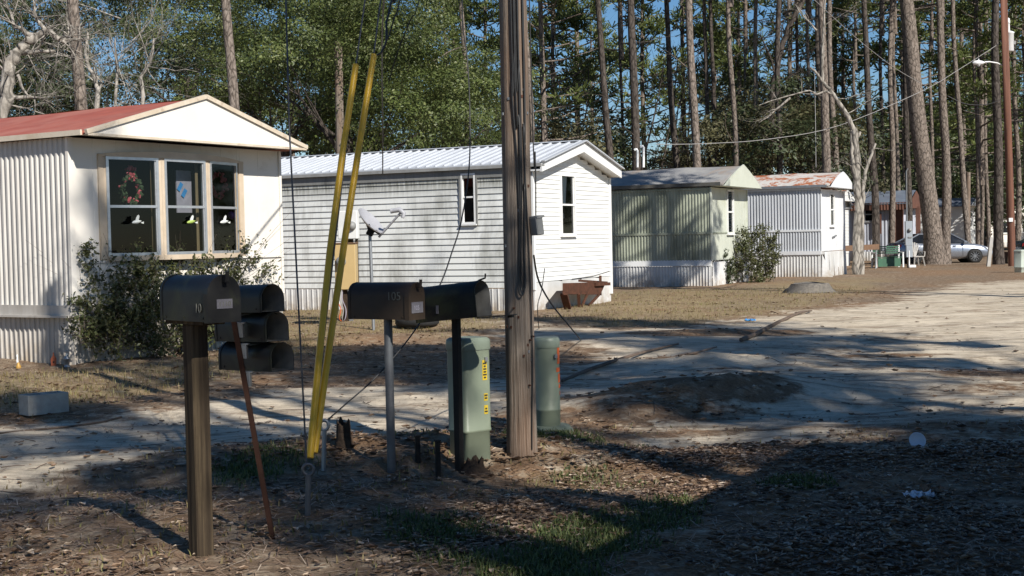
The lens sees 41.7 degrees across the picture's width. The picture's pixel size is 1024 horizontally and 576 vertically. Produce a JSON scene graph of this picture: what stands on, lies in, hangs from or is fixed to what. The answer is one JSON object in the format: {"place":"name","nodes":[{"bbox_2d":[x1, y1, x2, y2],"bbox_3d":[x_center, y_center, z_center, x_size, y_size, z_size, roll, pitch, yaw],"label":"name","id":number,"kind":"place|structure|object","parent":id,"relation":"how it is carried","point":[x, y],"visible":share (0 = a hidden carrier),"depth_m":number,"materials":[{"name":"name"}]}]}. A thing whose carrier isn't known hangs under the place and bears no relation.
{"place":"outdoors","nodes":[
{"label":"outdoors","id":0,"kind":"place"},
{"bbox_2d":[0,0,1022,173],"label":"sky","id":1,"kind":"structure","parent":0,"point":[610,12],"materials":[{"name":"blue"}]},
{"bbox_2d":[0,247,1023,575],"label":"ground","id":2,"kind":"structure","parent":0,"point":[728,391],"depth_m":8.90,"materials":[{"name":"brown soil"}]},
{"bbox_2d":[18,391,68,415],"bbox_3d":[-4.455,1.096,12.787,0.400,0.190,0.212,-3,3,-44],"label":"concrete block","id":3,"kind":"object","parent":2,"relation":"on","point":[39,403],"depth_m":12.70,"materials":[{"name":"grey concrete"}]},
{"bbox_2d":[0,0,106,116],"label":"oak tree","id":4,"kind":"object","parent":2,"relation":"on","point":[43,105],"visible":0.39,"depth_m":57.83,"materials":[{"name":"green plant"}]},
{"bbox_2d":[0,0,125,116],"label":"oak tree","id":5,"kind":"object","parent":2,"relation":"on","point":[15,90],"visible":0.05,"depth_m":64.29,"materials":[{"name":"green plant"}]},
{"bbox_2d":[0,0,146,117],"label":"bare tree","id":6,"kind":"object","parent":2,"relation":"on","point":[10,61],"visible":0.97,"depth_m":30.95,"materials":[{"name":"grey plant"}]},
{"bbox_2d":[49,0,110,113],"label":"pine tree","id":7,"kind":"object","parent":2,"relation":"on","point":[80,101],"visible":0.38,"depth_m":32.88,"materials":[{"name":"brown plant"}]},
{"bbox_2d":[0,0,160,117],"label":"oak tree","id":8,"kind":"object","parent":2,"relation":"on","point":[87,73],"visible":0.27,"depth_m":59.65,"materials":[{"name":"green plant"}]},
{"bbox_2d":[14,0,224,111],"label":"oak tree","id":9,"kind":"object","parent":2,"relation":"on","point":[95,29],"visible":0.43,"depth_m":58.02,"materials":[{"name":"green plant"}]},
{"bbox_2d":[0,0,259,111],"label":"bare tree","id":10,"kind":"object","parent":2,"relation":"on","point":[95,77],"visible":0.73,"depth_m":37.95,"materials":[{"name":"grey plant"}]},
{"bbox_2d":[0,94,307,364],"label":"mobile home","id":11,"kind":"object","parent":2,"relation":"on","point":[157,176],"visible":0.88,"depth_m":18.82,"materials":[{"name":"beige metal"}]},
{"bbox_2d":[105,156,160,255],"bbox_3d":[-5.284,-1.136,18.729,0.060,1.369,0.834,1,3,42],"label":"window","id":12,"kind":"structure","parent":11,"relation":"in","point":[155,160],"depth_m":18.83,"materials":[{"name":"metal"}]},
{"bbox_2d":[164,158,207,254],"bbox_3d":[-4.733,-1.174,19.466,0.060,1.369,0.815,0,2,31],"label":"window","id":13,"kind":"structure","parent":11,"relation":"in","point":[203,163],"depth_m":19.63,"materials":[{"name":"metal"}]},
{"bbox_2d":[209,161,239,252],"bbox_3d":[-4.348,-1.211,20.256,0.060,1.369,0.753,0,2,20],"label":"window","id":14,"kind":"structure","parent":11,"relation":"in","point":[235,199],"depth_m":20.43,"materials":[{"name":"metal"}]},
{"bbox_2d":[30,207,305,361],"bbox_3d":[-4.757,-0.097,19.734,1.589,2.388,4.887,0,2,28],"label":"garden shrub","id":15,"kind":"object","parent":2,"relation":"on","point":[99,323],"visible":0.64,"depth_m":18.48,"materials":[{"name":"green plant"}]},
{"bbox_2d":[87,0,279,101],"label":"oak tree","id":16,"kind":"object","parent":2,"relation":"on","point":[154,23],"visible":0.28,"depth_m":70.51,"materials":[{"name":"green plant"}]},
{"bbox_2d":[160,271,240,557],"bbox_3d":[-1.496,0.718,6.558,0.180,1.604,0.510,-3,3,-43],"label":"mailbox","id":17,"kind":"object","parent":2,"relation":"on","point":[195,305],"visible":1,"depth_m":6.56,"materials":[{"name":"black metal"}]},
{"bbox_2d":[203,271,240,323],"bbox_3d":[-1.364,0.041,6.376,0.180,0.245,0.080,-3,3,-43],"label":"door","id":18,"kind":"structure","parent":17,"relation":"in","point":[221,286],"depth_m":6.36,"materials":[{"name":"black metal"}]},
{"bbox_2d":[221,0,239,110],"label":"pine tree","id":19,"kind":"object","parent":2,"relation":"on","point":[233,94],"visible":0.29,"depth_m":35.89,"materials":[{"name":"brown plant"}]},
{"bbox_2d":[231,322,274,538],"bbox_3d":[-1.314,0.792,6.955,0.251,1.268,0.098,-1,2,18],"label":"mailbox stake","id":20,"kind":"object","parent":2,"relation":"on","point":[241,348],"visible":0.94,"depth_m":6.92,"materials":[{"name":"orange metal"}]},
{"bbox_2d":[218,342,293,371],"bbox_3d":[-1.354,0.356,7.092,0.479,0.163,0.152,1,3,44],"label":"mailbox","id":21,"kind":"object","parent":20,"relation":"attached to","point":[270,356],"visible":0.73,"depth_m":7.02,"materials":[{"name":"black metal"}]},
{"bbox_2d":[214,311,288,341],"bbox_3d":[-1.378,0.201,7.092,0.469,0.170,0.152,1,3,44],"label":"mailbox","id":22,"kind":"object","parent":21,"relation":"on","point":[272,326],"visible":0.66,"depth_m":7.01,"materials":[{"name":"black metal"}]},
{"bbox_2d":[239,283,284,312],"bbox_3d":[-1.398,0.054,7.092,0.459,0.160,0.152,1,3,44],"label":"mailbox","id":23,"kind":"object","parent":22,"relation":"on","point":[264,298],"visible":0.58,"depth_m":6.99,"materials":[{"name":"black metal"}]},
{"bbox_2d":[164,0,347,152],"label":"oak tree","id":24,"kind":"object","parent":2,"relation":"on","point":[186,50],"visible":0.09,"depth_m":55.06,"materials":[{"name":"green plant"}]},
{"bbox_2d":[112,0,434,288],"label":"oak tree","id":25,"kind":"object","parent":2,"relation":"on","point":[204,29],"visible":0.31,"depth_m":45.35,"materials":[{"name":"green plant"}]},
{"bbox_2d":[157,0,451,154],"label":"oak tree","id":26,"kind":"object","parent":2,"relation":"on","point":[274,116],"visible":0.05,"depth_m":56.63,"materials":[{"name":"green plant"}]},
{"bbox_2d":[301,462,314,515],"bbox_3d":[-1.110,1.199,7.359,0.077,0.491,0.036,-2,2,-16],"label":"ground anchor","id":27,"kind":"object","parent":2,"relation":"on","point":[308,492],"visible":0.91,"depth_m":7.34,"materials":[{"name":"grey metal"}]},
{"bbox_2d":[285,0,306,462],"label":"guy wire","id":28,"kind":"object","parent":27,"relation":"attached to","point":[295,232],"visible":1,"depth_m":7.57,"materials":[{"name":"grey metal"}]},
{"bbox_2d":[334,41,343,153],"bbox_3d":[-5.367,-3.625,42.013,0.289,8.135,0.519,-1,2,0],"label":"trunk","id":29,"kind":"object","parent":2,"relation":"on","point":[339,118],"visible":0.22,"depth_m":41.90,"materials":[{"name":"wood"}]},
{"bbox_2d":[334,242,358,321],"bbox_3d":[-3.234,-0.012,26.167,0.453,1.742,0.410,-1,2,6],"label":"meter cabinet","id":30,"kind":"object","parent":2,"relation":"on","point":[350,274],"visible":0.66,"depth_m":26.10,"materials":[{"name":"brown wood"}]},
{"bbox_2d":[204,0,498,152],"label":"oak tree","id":31,"kind":"object","parent":2,"relation":"on","point":[396,104],"visible":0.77,"depth_m":42.32,"materials":[{"name":"green plant"}]},
{"bbox_2d":[358,207,405,329],"bbox_3d":[-2.355,-0.240,23.921,0.600,2.384,0.890,-3,3,-44],"label":"satellite dish","id":32,"kind":"object","parent":2,"relation":"on","point":[372,222],"visible":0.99,"depth_m":24.01,"materials":[{"name":"metal"}]},
{"bbox_2d":[348,279,424,473],"bbox_3d":[-0.785,0.669,8.699,0.535,1.450,0.177,0,2,31],"label":"mailbox","id":33,"kind":"object","parent":2,"relation":"on","point":[387,302],"visible":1,"depth_m":8.66,"materials":[{"name":"grey metal"}]},
{"bbox_2d":[404,279,424,320],"bbox_3d":[-0.603,0.074,8.560,0.080,0.258,0.177,0,2,31],"label":"door","id":34,"kind":"structure","parent":33,"relation":"in","point":[414,292],"depth_m":8.53,"materials":[{"name":"brown metal"}]},
{"bbox_2d":[283,0,500,155],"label":"oak tree","id":35,"kind":"object","parent":2,"relation":"on","point":[430,45],"visible":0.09,"depth_m":57.41,"materials":[{"name":"green plant"}]},
{"bbox_2d":[292,0,556,153],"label":"oak tree","id":36,"kind":"object","parent":2,"relation":"on","point":[491,85],"visible":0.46,"depth_m":44.08,"materials":[{"name":"green plant"}]},
{"bbox_2d":[0,285,892,418],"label":"dry grass","id":37,"kind":"structure","parent":2,"relation":"on","point":[164,368],"depth_m":23.49,"materials":[{"name":"beige plant"}]},
{"bbox_2d":[281,140,624,310],"bbox_3d":[-5.658,-1.389,34.561,16.635,3.965,4.524,0,2,27],"label":"mobile home","id":38,"kind":"object","parent":2,"relation":"on","point":[424,190],"visible":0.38,"depth_m":30.67,"materials":[{"name":"white"}]},
{"bbox_2d":[416,273,517,470],"bbox_3d":[-0.284,0.655,8.791,0.760,1.500,0.180,0,2,34],"label":"mailbox","id":39,"kind":"object","parent":2,"relation":"on","point":[455,303],"visible":0.85,"depth_m":8.81,"materials":[{"name":"black paint"}]},
{"bbox_2d":[446,336,490,461],"bbox_3d":[-0.287,0.787,9.108,0.242,0.908,0.230,-3,3,-40],"label":"utility pedestal","id":40,"kind":"object","parent":2,"relation":"on","point":[476,394],"visible":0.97,"depth_m":9.03,"materials":[{"name":"green plastic"}]},
{"bbox_2d":[399,84,562,149],"bbox_3d":[-1.171,-3.972,49.869,6.698,8.064,6.493,-1,2,0],"label":"oak tree","id":41,"kind":"object","parent":2,"relation":"on","point":[476,132],"visible":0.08,"depth_m":48.98,"materials":[{"name":"green plant"}]},
{"bbox_2d":[433,0,562,144],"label":"pine tree","id":42,"kind":"object","parent":2,"relation":"on","point":[484,19],"visible":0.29,"depth_m":83.21,"materials":[{"name":"green plant"}]},
{"bbox_2d":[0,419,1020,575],"bbox_3d":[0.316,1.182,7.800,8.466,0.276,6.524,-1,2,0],"label":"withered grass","id":43,"kind":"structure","parent":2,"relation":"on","point":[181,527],"depth_m":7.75,"materials":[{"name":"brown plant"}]},
{"bbox_2d":[0,291,1023,473],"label":"pine straw litter","id":44,"kind":"object","parent":2,"relation":"on","point":[656,462],"visible":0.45,"depth_m":11.16,"materials":[{"name":"brown plant"}]},
{"bbox_2d":[0,335,1023,575],"bbox_3d":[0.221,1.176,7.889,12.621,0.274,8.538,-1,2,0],"label":"leaf litter","id":45,"kind":"object","parent":2,"relation":"on","point":[927,509],"visible":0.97,"depth_m":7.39,"materials":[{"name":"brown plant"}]},
{"bbox_2d":[499,0,543,458],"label":"utility pole","id":46,"kind":"object","parent":2,"relation":"on","point":[522,225],"visible":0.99,"depth_m":9.09,"materials":[{"name":"brown wood"}]},
{"bbox_2d":[307,0,365,458],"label":"guy wire","id":47,"kind":"object","parent":46,"relation":"attached to","point":[330,252],"visible":1,"depth_m":7.82,"materials":[{"name":"yellow plastic"}]},
{"bbox_2d":[314,0,380,453],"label":"guy wire","id":48,"kind":"object","parent":46,"relation":"attached to","point":[342,253],"visible":1,"depth_m":7.89,"materials":[{"name":"yellow plastic"}]},
{"bbox_2d":[212,427,839,575],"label":"grass","id":49,"kind":"structure","parent":2,"relation":"on","point":[574,556],"depth_m":6.99,"materials":[{"name":"green plant"}]},
{"bbox_2d":[475,90,623,154],"bbox_3d":[1.961,-4.982,63.968,10.647,9.018,8.119,-1,2,0],"label":"scrub bush","id":50,"kind":"object","parent":2,"relation":"on","point":[567,128],"visible":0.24,"depth_m":63.69,"materials":[{"name":"green plant"}]},
{"bbox_2d":[499,0,600,141],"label":"pine tree","id":51,"kind":"object","parent":2,"relation":"on","point":[544,96],"visible":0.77,"depth_m":61.63,"materials":[{"name":"brown plant"}]},
{"bbox_2d":[534,336,573,432],"bbox_3d":[0.302,0.823,10.787,0.357,0.863,0.337,-1,2,-8],"label":"utility pedestal","id":52,"kind":"object","parent":2,"relation":"on","point":[547,377],"visible":0.89,"depth_m":10.70,"materials":[{"name":"green plastic"}]},
{"bbox_2d":[526,0,628,141],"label":"pine tree","id":53,"kind":"object","parent":2,"relation":"on","point":[572,22],"visible":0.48,"depth_m":77.16,"materials":[{"name":"green plant"}]},
{"bbox_2d":[560,276,609,308],"bbox_3d":[1.701,0.083,30.606,0.443,0.671,3.285,0,2,26],"label":"rusty tow frame","id":54,"kind":"object","parent":2,"relation":"on","point":[590,287],"visible":0.95,"depth_m":30.11,"materials":[{"name":"metal"}]},
{"bbox_2d":[528,0,645,158],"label":"pine tree","id":55,"kind":"object","parent":2,"relation":"on","point":[570,46],"visible":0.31,"depth_m":87.21,"materials":[{"name":"green plant"}]},
{"bbox_2d":[533,92,649,150],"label":"scrub bush","id":56,"kind":"object","parent":2,"relation":"on","point":[619,131],"visible":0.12,"depth_m":69.56,"materials":[{"name":"green plant"}]},
{"bbox_2d":[570,0,642,159],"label":"pine tree","id":57,"kind":"object","parent":2,"relation":"on","point":[606,121],"visible":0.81,"depth_m":59.89,"materials":[{"name":"brown plant"}]},
{"bbox_2d":[567,0,681,169],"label":"pine tree","id":58,"kind":"object","parent":2,"relation":"on","point":[635,124],"visible":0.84,"depth_m":55.87,"materials":[{"name":"brown plant"}]},
{"bbox_2d":[588,0,660,164],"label":"pine tree","id":59,"kind":"object","parent":2,"relation":"on","point":[621,32],"visible":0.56,"depth_m":73.94,"materials":[{"name":"brown plant"}]},
{"bbox_2d":[595,0,710,169],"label":"pine tree","id":60,"kind":"object","parent":2,"relation":"on","point":[653,27],"visible":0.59,"depth_m":91.02,"materials":[{"name":"green plant"}]},
{"bbox_2d":[618,0,736,161],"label":"pine tree","id":61,"kind":"object","parent":2,"relation":"on","point":[678,17],"visible":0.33,"depth_m":94.70,"materials":[{"name":"green plant"}]},
{"bbox_2d":[658,0,700,166],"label":"pine tree","id":62,"kind":"object","parent":2,"relation":"on","point":[696,151],"visible":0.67,"depth_m":48.89,"materials":[{"name":"brown plant"}]},
{"bbox_2d":[611,145,761,286],"bbox_3d":[0.745,-2.355,46.094,14.906,4.737,3.985,0,2,27],"label":"mobile home","id":63,"kind":"object","parent":2,"relation":"on","point":[680,225],"visible":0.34,"depth_m":42.18,"materials":[{"name":"green metal"}]},
{"bbox_2d":[664,0,722,167],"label":"pine tree","id":64,"kind":"object","parent":2,"relation":"on","point":[676,160],"visible":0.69,"depth_m":61.90,"materials":[{"name":"brown plant"}]},
{"bbox_2d":[641,110,818,175],"bbox_3d":[9.674,-4.556,61.904,8.534,7.960,7.624,0,2,22],"label":"scrub bush","id":65,"kind":"object","parent":2,"relation":"on","point":[714,131],"visible":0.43,"depth_m":61.73,"materials":[{"name":"green plant"}]},
{"bbox_2d":[681,0,794,166],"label":"pine tree","id":66,"kind":"object","parent":2,"relation":"on","point":[738,74],"visible":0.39,"depth_m":89.28,"materials":[{"name":"green plant"}]},
{"bbox_2d":[724,0,753,165],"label":"pine tree","id":67,"kind":"object","parent":2,"relation":"on","point":[729,4],"visible":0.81,"depth_m":57.91,"materials":[{"name":"brown plant"}]},
{"bbox_2d":[634,172,853,277],"bbox_3d":[5.983,-2.280,51.974,13.740,3.891,3.930,0,2,27],"label":"mobile home","id":68,"kind":"object","parent":2,"relation":"on","point":[804,213],"visible":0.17,"depth_m":48.05,"materials":[{"name":"white metal"}]},
{"bbox_2d":[730,222,782,282],"bbox_3d":[7.818,-1.140,43.376,2.138,2.058,1.173,-2,2,-27],"label":"garden shrub","id":69,"kind":"object","parent":2,"relation":"on","point":[747,246],"visible":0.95,"depth_m":43.30,"materials":[{"name":"green plant"}]},
{"bbox_2d":[672,96,844,171],"bbox_3d":[11.902,-5.151,64.576,8.576,8.835,9.130,-1,2,0],"label":"scrub bush","id":70,"kind":"object","parent":2,"relation":"on","point":[802,114],"visible":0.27,"depth_m":62.97,"materials":[{"name":"green plant"}]},
{"bbox_2d":[730,0,796,173],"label":"pine tree","id":71,"kind":"object","parent":2,"relation":"on","point":[777,65],"visible":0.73,"depth_m":59.91,"materials":[{"name":"brown plant"}]},
{"bbox_2d":[699,67,850,173],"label":"scrub bush","id":72,"kind":"object","parent":2,"relation":"on","point":[748,94],"visible":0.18,"depth_m":68.61,"materials":[{"name":"green plant"}]},
{"bbox_2d":[703,73,878,196],"bbox_3d":[12.407,-4.985,59.874,7.471,8.860,7.993,-1,2,0],"label":"tree","id":73,"kind":"object","parent":2,"relation":"on","point":[808,142],"visible":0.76,"depth_m":58.70,"materials":[{"name":"green plant"}]},
{"bbox_2d":[733,0,852,170],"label":"pine tree","id":74,"kind":"object","parent":2,"relation":"on","point":[801,35],"visible":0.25,"depth_m":95.65,"materials":[{"name":"green plant"}]},
{"bbox_2d":[720,86,879,174],"bbox_3d":[14.878,-5.422,66.482,8.603,9.118,8.404,1,3,42],"label":"scrub bush","id":75,"kind":"object","parent":2,"relation":"on","point":[849,109],"visible":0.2,"depth_m":64.64,"materials":[{"name":"green plant"}]},
{"bbox_2d":[719,0,883,174],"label":"tree","id":76,"kind":"object","parent":2,"relation":"on","point":[787,28],"visible":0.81,"depth_m":62.89,"materials":[{"name":"brown wood"}]},
{"bbox_2d":[742,0,897,274],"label":"bare tree","id":77,"kind":"object","parent":2,"relation":"on","point":[858,265],"visible":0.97,"depth_m":49.93,"materials":[{"name":"grey plant"}]},
{"bbox_2d":[817,0,831,266],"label":"pine tree","id":78,"kind":"object","parent":2,"relation":"on","point":[825,144],"visible":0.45,"depth_m":53.87,"materials":[{"name":"brown plant"}]},
{"bbox_2d":[827,0,838,189],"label":"pine tree","id":79,"kind":"object","parent":2,"relation":"on","point":[829,56],"visible":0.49,"depth_m":61.90,"materials":[{"name":"brown plant"}]},
{"bbox_2d":[799,0,901,180],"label":"pine tree","id":80,"kind":"object","parent":2,"relation":"on","point":[843,80],"visible":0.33,"depth_m":97.43,"materials":[{"name":"green plant"}]},
{"bbox_2d":[764,101,936,206],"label":"scrub bush","id":81,"kind":"object","parent":2,"relation":"on","point":[876,135],"visible":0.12,"depth_m":69.56,"materials":[{"name":"green plant"}]},
{"bbox_2d":[832,0,879,124],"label":"pine tree","id":82,"kind":"object","parent":2,"relation":"on","point":[859,35],"visible":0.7,"depth_m":83.91,"materials":[{"name":"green plant"}]},
{"bbox_2d":[833,0,899,189],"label":"pine tree","id":83,"kind":"object","parent":2,"relation":"on","point":[881,26],"visible":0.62,"depth_m":79.91,"materials":[{"name":"brown plant"}]},
{"bbox_2d":[861,0,899,265],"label":"pine tree","id":84,"kind":"object","parent":2,"relation":"on","point":[875,196],"visible":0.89,"depth_m":61.89,"materials":[{"name":"brown plant"}]},
{"bbox_2d":[850,190,920,260],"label":"mobile home","id":85,"kind":"object","parent":2,"relation":"on","point":[900,213],"visible":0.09,"depth_m":72.66,"materials":[{"name":"grey metal"}]},
{"bbox_2d":[850,1,925,190],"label":"pine tree","id":86,"kind":"object","parent":2,"relation":"on","point":[895,16],"visible":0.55,"depth_m":73.91,"materials":[{"name":"brown plant"}]},
{"bbox_2d":[888,0,898,243],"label":"pine tree","id":87,"kind":"object","parent":2,"relation":"on","point":[892,204],"visible":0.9,"depth_m":65.91,"materials":[{"name":"brown plant"}]},
{"bbox_2d":[859,0,968,188],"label":"pine tree","id":88,"kind":"object","parent":2,"relation":"on","point":[925,32],"visible":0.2,"depth_m":89.06,"materials":[{"name":"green plant"}]},
{"bbox_2d":[877,0,951,263],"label":"pine tree","id":89,"kind":"object","parent":2,"relation":"on","point":[946,174],"visible":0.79,"depth_m":61.86,"materials":[{"name":"brown plant"}]},
{"bbox_2d":[899,0,947,264],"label":"pine tree","id":90,"kind":"object","parent":2,"relation":"on","point":[934,247],"visible":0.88,"depth_m":61.70,"materials":[{"name":"brown plant"}]},
{"bbox_2d":[842,0,1004,193],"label":"pine tree","id":91,"kind":"object","parent":2,"relation":"on","point":[874,48],"visible":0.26,"depth_m":91.48,"materials":[{"name":"green plant"}]},
{"bbox_2d":[903,0,950,231],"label":"pine tree","id":92,"kind":"object","parent":2,"relation":"on","point":[907,160],"visible":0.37,"depth_m":69.88,"materials":[{"name":"brown plant"}]},
{"bbox_2d":[897,0,957,175],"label":"pine tree","id":93,"kind":"object","parent":2,"relation":"on","point":[930,12],"visible":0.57,"depth_m":83.92,"materials":[{"name":"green plant"}]},
{"bbox_2d":[886,233,992,262],"bbox_3d":[20.677,-1.943,64.987,4.745,1.526,2.140,-1,2,3],"label":"parked car","id":94,"kind":"object","parent":2,"relation":"on","point":[962,250],"visible":0.57,"depth_m":64.11,"materials":[{"name":"silver metal"}]},
{"bbox_2d":[915,197,975,243],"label":"mobile home","id":95,"kind":"object","parent":2,"relation":"on","point":[957,225],"visible":0.09,"depth_m":86.29,"materials":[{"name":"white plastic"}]},
{"bbox_2d":[920,0,971,261],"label":"pine tree","id":96,"kind":"object","parent":2,"relation":"on","point":[967,232],"visible":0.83,"depth_m":65.91,"materials":[{"name":"brown plant"}]},
{"bbox_2d":[885,0,1022,194],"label":"pine tree","id":97,"kind":"object","parent":2,"relation":"on","point":[969,56],"visible":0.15,"depth_m":95.55,"materials":[{"name":"green plant"}]},
{"bbox_2d":[895,0,1022,244],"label":"pine tree","id":98,"kind":"object","parent":2,"relation":"on","point":[964,23],"visible":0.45,"depth_m":75.86,"materials":[{"name":"green plant"}]},
{"bbox_2d":[944,0,1021,244],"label":"pine tree","id":99,"kind":"object","parent":2,"relation":"on","point":[978,146],"visible":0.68,"depth_m":73.92,"materials":[{"name":"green plant"}]},
{"bbox_2d":[947,0,1023,178],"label":"pine tree","id":100,"kind":"object","parent":2,"relation":"on","point":[1014,25],"visible":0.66,"depth_m":69.89,"materials":[{"name":"green plant"}]},
{"bbox_2d":[958,1,1023,213],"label":"pine tree","id":101,"kind":"object","parent":2,"relation":"on","point":[990,166],"visible":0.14,"depth_m":83.40,"materials":[{"name":"green plant"}]},
{"bbox_2d":[972,0,1015,265],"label":"utility pole","id":102,"kind":"object","parent":2,"relation":"on","point":[1007,41],"visible":0.97,"depth_m":56.72,"materials":[{"name":"brown wood"}]},
{"bbox_2d":[991,0,1004,264],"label":"pine tree","id":103,"kind":"object","parent":2,"relation":"on","point":[998,256],"visible":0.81,"depth_m":59.86,"materials":[{"name":"brown plant"}]},
{"bbox_2d":[984,3,1022,240],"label":"pine tree","id":104,"kind":"object","parent":2,"relation":"on","point":[1018,185],"visible":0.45,"depth_m":71.90,"materials":[{"name":"brown plant"}]},
{"bbox_2d":[0,281,1023,498],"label":"dirt road","id":105,"kind":"structure","parent":0,"point":[984,315],"depth_m":13.21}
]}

